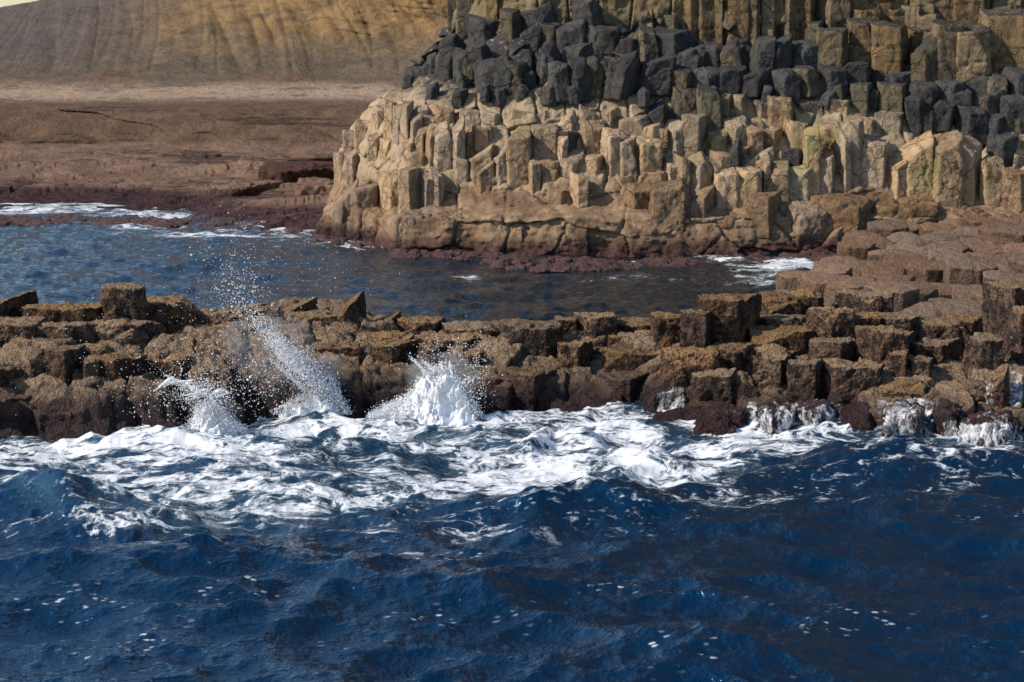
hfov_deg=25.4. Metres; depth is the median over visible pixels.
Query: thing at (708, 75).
black boulder
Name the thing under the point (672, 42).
black boulder
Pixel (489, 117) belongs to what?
basalt column
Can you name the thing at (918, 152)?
basalt column
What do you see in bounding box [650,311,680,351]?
basalt block
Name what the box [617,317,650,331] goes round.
basalt block
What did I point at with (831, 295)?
column top
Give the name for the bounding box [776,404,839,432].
cascade
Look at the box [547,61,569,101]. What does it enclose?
black boulder
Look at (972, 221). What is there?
column top
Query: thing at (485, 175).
basalt column
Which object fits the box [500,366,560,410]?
basalt block
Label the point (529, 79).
black boulder
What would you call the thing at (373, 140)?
basalt column
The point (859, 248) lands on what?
column top
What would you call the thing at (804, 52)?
black boulder
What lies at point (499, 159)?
basalt column
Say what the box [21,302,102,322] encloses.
basalt block
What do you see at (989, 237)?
column top
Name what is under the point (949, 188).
basalt column
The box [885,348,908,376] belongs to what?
basalt block
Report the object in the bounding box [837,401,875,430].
wet boulder
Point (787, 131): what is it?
basalt column
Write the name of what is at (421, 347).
basalt block
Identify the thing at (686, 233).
rock lump
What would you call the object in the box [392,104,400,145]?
basalt column
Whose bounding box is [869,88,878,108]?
black boulder
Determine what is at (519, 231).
rock lump
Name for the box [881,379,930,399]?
basalt block
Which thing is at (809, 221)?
rock lump
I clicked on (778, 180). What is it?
basalt column
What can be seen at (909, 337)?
basalt block
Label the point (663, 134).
basalt column
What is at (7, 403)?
basalt block
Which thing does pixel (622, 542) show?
sea
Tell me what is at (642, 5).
basalt column
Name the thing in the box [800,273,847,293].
column top
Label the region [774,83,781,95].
black boulder
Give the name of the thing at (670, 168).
basalt column
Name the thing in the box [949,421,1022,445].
cascade
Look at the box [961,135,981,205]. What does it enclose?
basalt column
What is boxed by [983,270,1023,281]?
column top
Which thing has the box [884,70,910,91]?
black boulder
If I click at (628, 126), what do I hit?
basalt column
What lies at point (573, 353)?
basalt block
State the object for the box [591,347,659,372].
basalt block
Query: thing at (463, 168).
basalt column
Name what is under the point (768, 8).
basalt column
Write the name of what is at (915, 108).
black boulder
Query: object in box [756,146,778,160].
basalt column
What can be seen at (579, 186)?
basalt column
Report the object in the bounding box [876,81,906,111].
basalt column
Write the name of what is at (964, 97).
black boulder
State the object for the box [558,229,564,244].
rock lump
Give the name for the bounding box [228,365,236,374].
basalt block
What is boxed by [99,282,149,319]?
basalt block
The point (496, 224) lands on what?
rock lump
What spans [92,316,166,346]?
basalt block
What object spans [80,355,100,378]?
basalt block
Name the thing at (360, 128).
basalt column
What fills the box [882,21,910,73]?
basalt column
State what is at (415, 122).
basalt column
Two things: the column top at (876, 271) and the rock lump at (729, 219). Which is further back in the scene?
the rock lump at (729, 219)
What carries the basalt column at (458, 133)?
attached to the cliff
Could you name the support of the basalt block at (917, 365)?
on the ground at (369, 382)
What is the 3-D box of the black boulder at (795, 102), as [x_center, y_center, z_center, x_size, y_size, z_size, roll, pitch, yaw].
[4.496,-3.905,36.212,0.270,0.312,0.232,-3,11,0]
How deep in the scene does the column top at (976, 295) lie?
24.20 m
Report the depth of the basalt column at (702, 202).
34.51 m
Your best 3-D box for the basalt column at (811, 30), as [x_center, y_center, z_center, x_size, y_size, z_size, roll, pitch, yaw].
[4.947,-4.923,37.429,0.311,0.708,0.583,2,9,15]
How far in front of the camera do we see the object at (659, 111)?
35.79 m
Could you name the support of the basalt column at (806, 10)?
on the cliff
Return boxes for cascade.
[657,388,682,411]
[747,402,771,433]
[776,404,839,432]
[791,398,838,424]
[878,398,932,434]
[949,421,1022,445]
[1010,371,1021,405]
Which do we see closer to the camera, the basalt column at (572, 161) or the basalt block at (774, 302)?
the basalt block at (774, 302)
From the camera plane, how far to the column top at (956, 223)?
33.66 m
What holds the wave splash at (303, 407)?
on the sea
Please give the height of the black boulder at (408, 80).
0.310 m
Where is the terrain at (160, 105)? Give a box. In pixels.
[0,0,446,229]
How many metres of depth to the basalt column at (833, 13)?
37.46 m
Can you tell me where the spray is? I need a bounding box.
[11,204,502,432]
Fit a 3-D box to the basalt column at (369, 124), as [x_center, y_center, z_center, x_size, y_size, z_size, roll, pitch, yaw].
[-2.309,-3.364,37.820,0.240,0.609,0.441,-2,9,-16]
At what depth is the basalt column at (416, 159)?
35.47 m
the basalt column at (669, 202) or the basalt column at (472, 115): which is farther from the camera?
the basalt column at (472, 115)
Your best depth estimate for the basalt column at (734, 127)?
35.56 m
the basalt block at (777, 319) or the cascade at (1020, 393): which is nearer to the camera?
the cascade at (1020, 393)
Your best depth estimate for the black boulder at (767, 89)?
36.05 m
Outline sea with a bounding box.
[0,202,1023,681]
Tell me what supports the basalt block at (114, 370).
on the ground at (369, 382)
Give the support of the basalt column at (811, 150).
attached to the cliff
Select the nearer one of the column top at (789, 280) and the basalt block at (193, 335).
the basalt block at (193, 335)
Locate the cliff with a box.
[322,0,1023,256]
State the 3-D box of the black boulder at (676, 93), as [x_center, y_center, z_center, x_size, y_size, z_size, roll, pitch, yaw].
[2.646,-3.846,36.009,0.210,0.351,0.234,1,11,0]
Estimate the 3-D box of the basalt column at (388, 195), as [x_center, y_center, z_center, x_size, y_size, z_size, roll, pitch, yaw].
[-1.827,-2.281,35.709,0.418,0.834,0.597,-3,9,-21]
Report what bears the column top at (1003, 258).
on the ground at (369, 382)
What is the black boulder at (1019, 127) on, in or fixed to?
on the cliff
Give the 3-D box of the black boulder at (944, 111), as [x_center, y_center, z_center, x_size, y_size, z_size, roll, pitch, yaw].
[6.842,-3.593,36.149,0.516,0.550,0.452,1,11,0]
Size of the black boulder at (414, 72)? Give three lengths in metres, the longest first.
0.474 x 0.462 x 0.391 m
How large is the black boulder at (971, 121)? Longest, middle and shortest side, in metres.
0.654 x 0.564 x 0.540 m
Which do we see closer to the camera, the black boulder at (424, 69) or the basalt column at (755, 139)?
the basalt column at (755, 139)
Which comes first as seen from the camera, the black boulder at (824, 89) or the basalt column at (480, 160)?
the basalt column at (480, 160)
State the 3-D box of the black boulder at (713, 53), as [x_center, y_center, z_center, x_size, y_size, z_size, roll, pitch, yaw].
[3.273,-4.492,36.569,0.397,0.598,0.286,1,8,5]
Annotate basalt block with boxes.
[0,290,37,317]
[0,316,46,346]
[0,366,23,386]
[0,394,31,423]
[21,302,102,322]
[27,348,45,377]
[32,408,88,437]
[36,320,103,343]
[44,344,85,383]
[76,343,112,355]
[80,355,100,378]
[91,353,147,384]
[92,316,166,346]
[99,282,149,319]
[102,307,116,321]
[143,352,194,384]
[146,295,210,333]
[149,379,183,415]
[180,326,221,341]
[182,387,213,413]
[209,308,255,322]
[222,319,286,335]
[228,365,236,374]
[241,305,279,317]
[275,333,314,346]
[279,297,317,311]
[279,309,337,325]
[311,342,365,363]
[332,290,366,322]
[362,330,414,342]
[368,339,419,363]
[378,311,401,324]
[396,315,446,334]
[412,343,445,368]
[414,332,479,349]
[441,320,499,337]
[450,348,484,365]
[479,376,509,385]
[499,318,563,357]
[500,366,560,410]
[554,315,576,334]
[557,340,592,368]
[572,312,617,339]
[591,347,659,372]
[599,371,648,401]
[607,329,649,347]
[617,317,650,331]
[643,385,685,413]
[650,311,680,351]
[660,346,719,391]
[679,308,711,347]
[688,399,730,415]
[690,367,736,402]
[696,293,761,343]
[707,341,755,370]
[736,379,759,404]
[748,325,815,355]
[752,343,797,373]
[756,351,791,389]
[758,290,801,314]
[760,313,805,325]
[785,358,823,404]
[789,289,823,314]
[806,306,855,338]
[807,336,855,361]
[823,358,883,406]
[834,289,893,312]
[854,311,884,338]
[854,325,906,366]
[880,312,921,341]
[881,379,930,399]
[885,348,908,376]
[904,330,913,353]
[907,354,932,377]
[911,337,961,364]
[914,318,970,356]
[939,313,983,335]
[956,379,986,405]
[960,332,1004,374]
[981,281,1023,345]
[983,365,1009,408]
[1003,305,1023,364]
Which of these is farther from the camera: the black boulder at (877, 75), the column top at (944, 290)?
the black boulder at (877, 75)
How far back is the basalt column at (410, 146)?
35.70 m
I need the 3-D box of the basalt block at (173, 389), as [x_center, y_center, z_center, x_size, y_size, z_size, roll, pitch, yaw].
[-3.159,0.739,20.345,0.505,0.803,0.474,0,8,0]
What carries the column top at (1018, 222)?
on the ground at (369, 382)
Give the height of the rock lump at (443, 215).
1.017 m
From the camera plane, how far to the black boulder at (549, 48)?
36.37 m
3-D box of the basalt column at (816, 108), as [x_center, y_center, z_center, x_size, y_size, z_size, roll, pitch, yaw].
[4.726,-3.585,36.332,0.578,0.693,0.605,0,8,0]
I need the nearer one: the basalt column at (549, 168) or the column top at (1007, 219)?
the column top at (1007, 219)
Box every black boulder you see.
[401,66,422,89]
[403,75,413,89]
[407,60,418,65]
[421,62,428,75]
[425,52,436,73]
[425,82,439,101]
[434,46,461,80]
[438,33,466,51]
[452,49,468,79]
[453,88,468,107]
[456,71,467,87]
[463,57,475,79]
[465,41,491,60]
[466,14,499,43]
[473,56,515,95]
[479,80,491,102]
[492,87,505,105]
[505,60,527,77]
[511,76,523,95]
[513,84,528,102]
[519,21,543,52]
[520,1,555,28]
[523,56,534,72]
[524,70,536,88]
[535,48,553,86]
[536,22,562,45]
[538,38,561,60]
[539,84,556,105]
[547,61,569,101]
[556,19,586,53]
[561,42,592,62]
[567,57,592,101]
[567,85,580,104]
[572,0,602,26]
[585,25,597,54]
[586,55,604,97]
[594,25,619,55]
[602,50,640,99]
[614,37,637,56]
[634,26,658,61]
[636,87,649,107]
[637,55,676,95]
[652,27,698,63]
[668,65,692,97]
[672,86,682,100]
[676,44,706,72]
[693,66,719,85]
[706,43,722,68]
[712,85,720,94]
[716,66,746,93]
[720,38,739,66]
[730,41,747,70]
[740,67,770,97]
[747,36,776,84]
[760,82,772,101]
[770,68,801,99]
[774,33,792,68]
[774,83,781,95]
[792,40,818,69]
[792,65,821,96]
[792,92,800,105]
[803,78,812,98]
[817,64,848,95]
[819,90,836,109]
[820,76,826,93]
[833,83,844,99]
[842,60,872,84]
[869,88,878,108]
[871,70,883,88]
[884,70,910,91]
[903,91,904,108]
[904,62,910,70]
[905,94,926,136]
[908,80,939,110]
[932,97,955,132]
[934,79,965,101]
[949,88,972,118]
[953,105,987,144]
[966,73,992,95]
[972,89,1004,114]
[982,113,1004,145]
[986,132,1018,166]
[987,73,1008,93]
[999,66,1023,94]
[999,92,1023,132]
[1014,118,1023,134]
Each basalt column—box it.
[330,179,358,237]
[333,151,344,185]
[342,130,354,159]
[346,150,358,189]
[349,183,377,240]
[354,119,367,152]
[357,180,370,186]
[365,120,372,133]
[367,132,380,171]
[371,104,383,130]
[378,169,398,209]
[379,137,391,167]
[383,99,397,136]
[389,138,413,167]
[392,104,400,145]
[398,168,421,212]
[399,100,413,144]
[402,140,414,151]
[408,152,424,167]
[409,113,422,139]
[414,103,428,114]
[415,125,428,153]
[420,169,433,206]
[423,114,435,124]
[425,123,437,167]
[429,167,445,205]
[433,120,451,172]
[434,104,452,123]
[447,0,455,32]
[451,114,465,181]
[455,0,473,39]
[457,158,469,185]
[459,108,480,127]
[465,126,473,158]
[468,124,488,155]
[469,143,494,186]
[475,0,479,6]
[476,159,494,193]
[480,109,498,125]
[481,122,497,141]
[485,0,499,19]
[492,146,506,186]
[499,8,522,42]
[503,0,517,8]
[506,125,531,189]
[507,115,514,131]
[512,109,536,125]
[528,157,540,195]
[531,123,558,159]
[534,107,549,124]
[539,159,559,184]
[547,186,565,204]
[557,130,568,176]
[557,130,579,153]
[558,108,577,130]
[559,148,583,182]
[570,172,588,207]
[578,102,596,120]
[580,119,601,154]
[582,154,603,175]
[599,118,605,140]
[600,127,620,176]
[601,107,617,127]
[612,0,616,12]
[616,175,634,187]
[617,114,648,138]
[619,136,637,182]
[620,182,648,209]
[630,135,662,173]
[632,0,655,28]
[637,169,667,182]
[643,123,660,137]
[647,0,652,27]
[647,179,690,232]
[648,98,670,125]
[657,126,668,153]
[660,14,678,28]
[662,154,671,162]
[662,162,676,180]
[668,120,683,156]
[671,85,696,119]
[671,152,690,192]
[681,114,706,157]
[683,0,697,36]
[687,151,712,190]
[689,184,714,217]
[696,83,722,135]
[697,0,715,41]
[704,148,730,168]
[705,128,727,151]
[708,157,721,183]
[713,0,724,44]
[713,167,740,208]
[720,92,732,118]
[722,115,747,156]
[724,0,749,44]
[729,136,742,167]
[730,93,747,116]
[736,166,761,206]
[742,152,759,166]
[745,124,763,157]
[747,117,764,128]
[749,0,760,46]
[749,191,781,238]
[751,97,767,119]
[755,157,770,191]
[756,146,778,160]
[761,0,776,37]
[763,127,783,147]
[765,160,789,201]
[767,94,792,127]
[781,0,800,40]
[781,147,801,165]
[783,118,795,147]
[789,120,808,162]
[789,164,811,200]
[797,101,823,119]
[799,0,815,39]
[802,125,820,194]
[805,20,823,40]
[813,121,838,153]
[815,0,850,27]
[816,27,848,68]
[820,150,836,193]
[824,98,849,119]
[834,120,851,192]
[839,118,863,186]
[843,116,873,119]
[846,18,875,64]
[849,82,872,116]
[850,8,880,19]
[853,0,860,8]
[862,133,889,191]
[864,119,874,135]
[867,0,892,20]
[870,20,887,72]
[873,111,905,135]
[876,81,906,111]
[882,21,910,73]
[886,151,907,198]
[888,8,904,24]
[899,130,934,198]
[901,5,920,27]
[907,27,923,47]
[909,34,937,81]
[917,13,941,38]
[924,109,934,133]
[927,0,952,20]
[930,19,964,80]
[932,130,965,207]
[953,0,989,24]
[956,24,991,82]
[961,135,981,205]
[978,9,1023,73]
[978,156,1004,207]
[1001,167,1023,212]
[1005,131,1023,148]
[1012,148,1023,168]
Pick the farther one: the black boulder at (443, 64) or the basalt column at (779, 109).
the black boulder at (443, 64)
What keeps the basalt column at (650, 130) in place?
attached to the cliff
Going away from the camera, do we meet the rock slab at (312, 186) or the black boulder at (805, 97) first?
the black boulder at (805, 97)
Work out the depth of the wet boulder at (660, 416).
19.95 m
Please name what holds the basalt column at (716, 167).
attached to the cliff
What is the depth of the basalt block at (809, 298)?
22.23 m
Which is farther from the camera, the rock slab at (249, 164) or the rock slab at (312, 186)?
the rock slab at (249, 164)
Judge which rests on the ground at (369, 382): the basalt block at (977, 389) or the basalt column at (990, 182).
the basalt block at (977, 389)
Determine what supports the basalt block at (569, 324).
on the ground at (369, 382)
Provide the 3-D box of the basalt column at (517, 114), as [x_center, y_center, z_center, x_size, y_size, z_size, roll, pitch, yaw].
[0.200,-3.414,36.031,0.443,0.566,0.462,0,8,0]
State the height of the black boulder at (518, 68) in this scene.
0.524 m
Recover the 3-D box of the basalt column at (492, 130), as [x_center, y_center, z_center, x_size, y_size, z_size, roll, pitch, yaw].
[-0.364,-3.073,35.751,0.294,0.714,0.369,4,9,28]
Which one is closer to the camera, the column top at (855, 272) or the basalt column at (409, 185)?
the column top at (855, 272)
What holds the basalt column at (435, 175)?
attached to the cliff
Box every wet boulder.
[652,411,684,422]
[693,403,748,434]
[756,398,795,434]
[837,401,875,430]
[881,399,926,436]
[927,397,963,436]
[957,409,1023,446]
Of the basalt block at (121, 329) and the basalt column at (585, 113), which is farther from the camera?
the basalt column at (585, 113)
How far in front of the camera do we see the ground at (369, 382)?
20.67 m
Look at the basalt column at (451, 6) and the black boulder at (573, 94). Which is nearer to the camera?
the black boulder at (573, 94)
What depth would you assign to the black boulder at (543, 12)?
37.20 m
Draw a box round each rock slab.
[209,179,283,196]
[237,153,332,173]
[258,160,333,182]
[294,177,333,195]
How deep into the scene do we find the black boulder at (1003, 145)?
35.70 m
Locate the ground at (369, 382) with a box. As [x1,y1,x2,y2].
[0,297,1023,440]
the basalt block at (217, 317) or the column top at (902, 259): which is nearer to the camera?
the basalt block at (217, 317)
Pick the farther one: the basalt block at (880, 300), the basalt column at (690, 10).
the basalt column at (690, 10)
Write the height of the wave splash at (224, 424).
0.651 m
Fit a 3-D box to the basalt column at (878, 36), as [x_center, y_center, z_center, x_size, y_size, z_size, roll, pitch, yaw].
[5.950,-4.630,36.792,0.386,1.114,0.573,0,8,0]
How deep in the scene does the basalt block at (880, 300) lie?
22.10 m
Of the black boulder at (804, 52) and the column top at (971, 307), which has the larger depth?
the black boulder at (804, 52)
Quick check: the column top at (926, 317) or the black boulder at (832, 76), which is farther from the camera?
the black boulder at (832, 76)
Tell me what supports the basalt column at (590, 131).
attached to the cliff
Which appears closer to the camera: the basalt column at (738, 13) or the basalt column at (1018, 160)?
the basalt column at (1018, 160)
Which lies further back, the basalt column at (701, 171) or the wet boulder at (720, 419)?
the basalt column at (701, 171)
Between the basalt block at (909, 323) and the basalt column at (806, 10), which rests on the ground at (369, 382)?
the basalt block at (909, 323)
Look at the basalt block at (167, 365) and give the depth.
20.45 m
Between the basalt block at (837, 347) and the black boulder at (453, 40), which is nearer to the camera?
the basalt block at (837, 347)
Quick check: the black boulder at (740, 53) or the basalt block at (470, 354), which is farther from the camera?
the black boulder at (740, 53)
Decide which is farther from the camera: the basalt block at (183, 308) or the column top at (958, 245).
the column top at (958, 245)
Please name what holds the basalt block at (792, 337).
on the ground at (369, 382)
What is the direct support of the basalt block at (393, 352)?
on the ground at (369, 382)
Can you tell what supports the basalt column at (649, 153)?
on the cliff
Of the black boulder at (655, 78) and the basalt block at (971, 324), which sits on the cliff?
the black boulder at (655, 78)
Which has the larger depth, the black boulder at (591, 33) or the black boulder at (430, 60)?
the black boulder at (430, 60)
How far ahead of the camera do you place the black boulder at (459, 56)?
36.81 m
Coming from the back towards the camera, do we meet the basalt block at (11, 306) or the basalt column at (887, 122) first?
the basalt column at (887, 122)
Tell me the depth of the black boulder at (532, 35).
37.06 m
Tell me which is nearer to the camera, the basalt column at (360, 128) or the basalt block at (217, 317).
the basalt block at (217, 317)
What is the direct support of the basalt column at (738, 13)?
on the cliff
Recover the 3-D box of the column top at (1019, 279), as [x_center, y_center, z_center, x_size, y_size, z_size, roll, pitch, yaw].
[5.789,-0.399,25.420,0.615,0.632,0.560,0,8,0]
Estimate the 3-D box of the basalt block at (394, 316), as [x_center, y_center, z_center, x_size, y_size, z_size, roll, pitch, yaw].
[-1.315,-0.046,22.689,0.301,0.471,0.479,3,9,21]
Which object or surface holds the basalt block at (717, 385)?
on the ground at (369, 382)
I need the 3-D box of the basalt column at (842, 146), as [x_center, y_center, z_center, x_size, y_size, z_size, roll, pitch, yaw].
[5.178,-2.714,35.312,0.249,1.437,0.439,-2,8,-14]
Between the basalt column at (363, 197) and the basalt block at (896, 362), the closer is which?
the basalt block at (896, 362)
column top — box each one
[761,289,791,293]
[776,270,819,290]
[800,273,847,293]
[810,263,852,276]
[814,255,859,265]
[817,292,833,306]
[824,276,876,293]
[824,292,834,300]
[837,238,875,259]
[842,230,881,239]
[847,260,881,272]
[852,268,860,276]
[860,235,894,249]
[860,263,904,277]
[864,280,919,311]
[867,219,909,237]
[867,249,909,261]
[876,274,914,280]
[882,253,927,274]
[886,231,920,245]
[886,242,925,253]
[891,219,918,234]
[891,280,938,301]
[893,312,921,316]
[901,301,940,315]
[908,259,943,282]
[917,250,928,254]
[919,222,955,234]
[920,233,958,246]
[920,315,940,319]
[921,282,952,298]
[924,240,968,252]
[926,297,957,301]
[928,247,969,262]
[932,231,965,238]
[935,300,981,316]
[938,218,960,227]
[943,256,998,284]
[947,284,964,286]
[951,226,979,237]
[952,284,981,299]
[958,238,994,252]
[961,217,1001,226]
[966,252,992,256]
[969,235,996,243]
[970,255,985,258]
[971,290,982,300]
[975,244,1004,254]
[978,221,1014,235]
[980,252,1012,264]
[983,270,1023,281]
[988,217,1013,221]
[993,263,1007,270]
[996,225,1023,243]
[1001,242,1023,252]
[1005,275,1023,284]
[1008,253,1023,273]
[1011,220,1023,224]
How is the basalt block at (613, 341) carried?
on the ground at (369, 382)
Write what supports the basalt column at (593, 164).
attached to the cliff
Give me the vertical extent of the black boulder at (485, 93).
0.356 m
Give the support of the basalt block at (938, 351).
on the ground at (369, 382)
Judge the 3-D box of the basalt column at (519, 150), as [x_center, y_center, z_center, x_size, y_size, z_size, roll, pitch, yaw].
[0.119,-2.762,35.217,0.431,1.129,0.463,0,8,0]
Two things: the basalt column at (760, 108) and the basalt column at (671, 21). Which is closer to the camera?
the basalt column at (760, 108)
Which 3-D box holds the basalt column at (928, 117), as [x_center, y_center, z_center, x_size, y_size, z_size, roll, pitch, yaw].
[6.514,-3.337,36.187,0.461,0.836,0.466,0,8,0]
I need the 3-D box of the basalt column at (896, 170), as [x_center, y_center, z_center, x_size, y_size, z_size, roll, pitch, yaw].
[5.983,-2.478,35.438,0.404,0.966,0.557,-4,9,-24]
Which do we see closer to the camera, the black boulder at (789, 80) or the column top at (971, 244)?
the column top at (971, 244)
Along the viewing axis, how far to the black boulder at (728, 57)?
36.40 m
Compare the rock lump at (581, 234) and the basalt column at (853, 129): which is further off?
the basalt column at (853, 129)
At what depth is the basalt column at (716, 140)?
35.50 m
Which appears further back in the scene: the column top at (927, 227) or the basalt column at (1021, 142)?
the basalt column at (1021, 142)
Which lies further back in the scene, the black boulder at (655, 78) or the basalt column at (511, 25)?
the basalt column at (511, 25)
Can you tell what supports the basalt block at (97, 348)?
on the ground at (369, 382)
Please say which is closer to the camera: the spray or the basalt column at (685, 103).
the spray
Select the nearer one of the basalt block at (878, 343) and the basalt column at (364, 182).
the basalt block at (878, 343)
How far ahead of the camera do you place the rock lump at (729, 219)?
34.40 m
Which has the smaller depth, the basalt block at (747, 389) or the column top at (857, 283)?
the basalt block at (747, 389)
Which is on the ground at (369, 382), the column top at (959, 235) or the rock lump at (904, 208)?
the column top at (959, 235)
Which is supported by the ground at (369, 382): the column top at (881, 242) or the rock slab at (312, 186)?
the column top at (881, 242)
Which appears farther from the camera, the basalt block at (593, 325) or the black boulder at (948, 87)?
the black boulder at (948, 87)
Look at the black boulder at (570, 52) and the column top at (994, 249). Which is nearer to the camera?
the column top at (994, 249)
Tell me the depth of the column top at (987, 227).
31.89 m
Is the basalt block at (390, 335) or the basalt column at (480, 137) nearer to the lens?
the basalt block at (390, 335)
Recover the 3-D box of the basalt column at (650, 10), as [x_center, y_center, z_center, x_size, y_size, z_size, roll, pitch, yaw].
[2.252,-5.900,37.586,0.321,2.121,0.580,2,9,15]
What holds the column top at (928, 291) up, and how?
on the ground at (369, 382)
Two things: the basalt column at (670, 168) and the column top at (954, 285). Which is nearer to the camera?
the column top at (954, 285)
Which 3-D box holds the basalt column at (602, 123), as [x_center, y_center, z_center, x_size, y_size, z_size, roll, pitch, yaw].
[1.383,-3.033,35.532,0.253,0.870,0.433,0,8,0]
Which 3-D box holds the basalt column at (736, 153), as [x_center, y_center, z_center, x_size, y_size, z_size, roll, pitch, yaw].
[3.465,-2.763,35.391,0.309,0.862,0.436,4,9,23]
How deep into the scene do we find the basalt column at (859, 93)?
36.13 m
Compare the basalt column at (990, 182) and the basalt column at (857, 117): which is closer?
the basalt column at (990, 182)
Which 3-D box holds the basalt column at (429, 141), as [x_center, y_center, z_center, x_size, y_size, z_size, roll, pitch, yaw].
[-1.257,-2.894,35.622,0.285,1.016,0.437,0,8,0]
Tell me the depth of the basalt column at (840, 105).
36.08 m
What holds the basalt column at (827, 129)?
on the cliff
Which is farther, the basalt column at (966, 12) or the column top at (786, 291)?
the basalt column at (966, 12)
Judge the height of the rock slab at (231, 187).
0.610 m
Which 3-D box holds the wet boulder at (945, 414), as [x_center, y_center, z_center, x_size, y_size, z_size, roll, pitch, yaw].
[3.674,0.795,19.356,0.318,0.628,0.600,1,8,8]
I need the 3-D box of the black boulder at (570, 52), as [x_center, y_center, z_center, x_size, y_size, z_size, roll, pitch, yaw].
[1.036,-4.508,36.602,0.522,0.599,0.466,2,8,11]
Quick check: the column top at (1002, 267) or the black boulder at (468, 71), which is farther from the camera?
the black boulder at (468, 71)
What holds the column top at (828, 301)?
on the ground at (369, 382)
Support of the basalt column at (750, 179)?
attached to the cliff
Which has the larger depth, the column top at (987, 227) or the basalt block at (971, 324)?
the column top at (987, 227)
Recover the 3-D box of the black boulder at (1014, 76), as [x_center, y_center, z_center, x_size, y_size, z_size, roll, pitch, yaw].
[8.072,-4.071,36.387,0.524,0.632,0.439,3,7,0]
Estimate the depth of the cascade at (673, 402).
20.28 m
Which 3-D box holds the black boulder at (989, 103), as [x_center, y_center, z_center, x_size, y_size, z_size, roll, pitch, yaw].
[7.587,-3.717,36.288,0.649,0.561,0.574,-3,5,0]
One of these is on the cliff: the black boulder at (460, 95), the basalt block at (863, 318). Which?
the black boulder at (460, 95)
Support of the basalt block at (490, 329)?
on the ground at (369, 382)
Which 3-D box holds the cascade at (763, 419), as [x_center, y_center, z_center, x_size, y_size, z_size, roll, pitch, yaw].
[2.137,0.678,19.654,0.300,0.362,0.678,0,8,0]
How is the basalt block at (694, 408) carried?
on the ground at (369, 382)
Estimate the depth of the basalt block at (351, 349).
21.38 m
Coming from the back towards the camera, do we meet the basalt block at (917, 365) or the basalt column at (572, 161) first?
the basalt column at (572, 161)
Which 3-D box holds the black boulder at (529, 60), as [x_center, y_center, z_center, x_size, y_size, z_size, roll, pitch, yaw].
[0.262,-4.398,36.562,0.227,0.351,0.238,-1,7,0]
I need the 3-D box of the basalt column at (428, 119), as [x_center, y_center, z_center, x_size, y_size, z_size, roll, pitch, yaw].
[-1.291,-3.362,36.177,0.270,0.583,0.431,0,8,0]
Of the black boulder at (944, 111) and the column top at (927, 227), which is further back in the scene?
the black boulder at (944, 111)
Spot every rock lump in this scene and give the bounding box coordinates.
[315,215,331,234]
[346,205,385,241]
[393,207,431,248]
[435,205,466,223]
[490,219,509,227]
[509,224,524,241]
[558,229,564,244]
[565,228,589,254]
[681,230,689,236]
[715,209,762,249]
[779,200,827,251]
[810,193,879,235]
[873,196,940,224]
[945,205,991,217]
[996,209,1023,219]
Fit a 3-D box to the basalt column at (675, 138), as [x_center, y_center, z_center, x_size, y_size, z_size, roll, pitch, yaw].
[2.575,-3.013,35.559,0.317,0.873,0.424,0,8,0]
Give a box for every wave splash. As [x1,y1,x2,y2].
[153,374,251,435]
[266,349,352,417]
[365,356,482,426]
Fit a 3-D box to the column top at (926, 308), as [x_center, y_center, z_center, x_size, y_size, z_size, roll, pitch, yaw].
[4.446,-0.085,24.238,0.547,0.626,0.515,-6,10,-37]
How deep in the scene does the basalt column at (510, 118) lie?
35.81 m
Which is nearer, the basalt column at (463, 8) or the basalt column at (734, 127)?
the basalt column at (734, 127)
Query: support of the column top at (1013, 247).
on the ground at (369, 382)
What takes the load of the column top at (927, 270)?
on the ground at (369, 382)
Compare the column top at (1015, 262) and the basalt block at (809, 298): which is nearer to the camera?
the basalt block at (809, 298)
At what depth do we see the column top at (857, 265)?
29.03 m
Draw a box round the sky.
[0,0,36,6]
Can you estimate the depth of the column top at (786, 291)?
24.94 m
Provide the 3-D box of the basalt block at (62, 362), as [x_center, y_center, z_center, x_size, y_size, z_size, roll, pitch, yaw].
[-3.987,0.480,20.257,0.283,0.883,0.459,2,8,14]
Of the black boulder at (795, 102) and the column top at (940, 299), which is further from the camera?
the black boulder at (795, 102)
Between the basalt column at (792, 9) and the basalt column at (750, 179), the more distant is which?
the basalt column at (792, 9)
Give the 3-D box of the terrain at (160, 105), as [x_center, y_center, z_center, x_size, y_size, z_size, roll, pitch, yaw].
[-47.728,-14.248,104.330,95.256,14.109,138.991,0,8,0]
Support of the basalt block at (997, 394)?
on the ground at (369, 382)
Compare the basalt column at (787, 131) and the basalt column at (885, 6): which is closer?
the basalt column at (787, 131)
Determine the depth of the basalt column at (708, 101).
35.67 m
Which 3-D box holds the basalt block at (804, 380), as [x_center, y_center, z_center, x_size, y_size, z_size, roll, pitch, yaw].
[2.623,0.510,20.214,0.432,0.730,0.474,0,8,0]
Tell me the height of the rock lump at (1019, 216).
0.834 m
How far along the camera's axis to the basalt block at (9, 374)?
19.96 m
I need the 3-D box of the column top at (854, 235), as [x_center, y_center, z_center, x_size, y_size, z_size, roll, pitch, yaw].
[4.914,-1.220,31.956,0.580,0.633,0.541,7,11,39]
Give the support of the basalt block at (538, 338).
on the ground at (369, 382)
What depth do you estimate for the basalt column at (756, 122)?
35.81 m
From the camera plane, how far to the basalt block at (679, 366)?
20.40 m
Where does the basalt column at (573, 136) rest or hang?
attached to the cliff

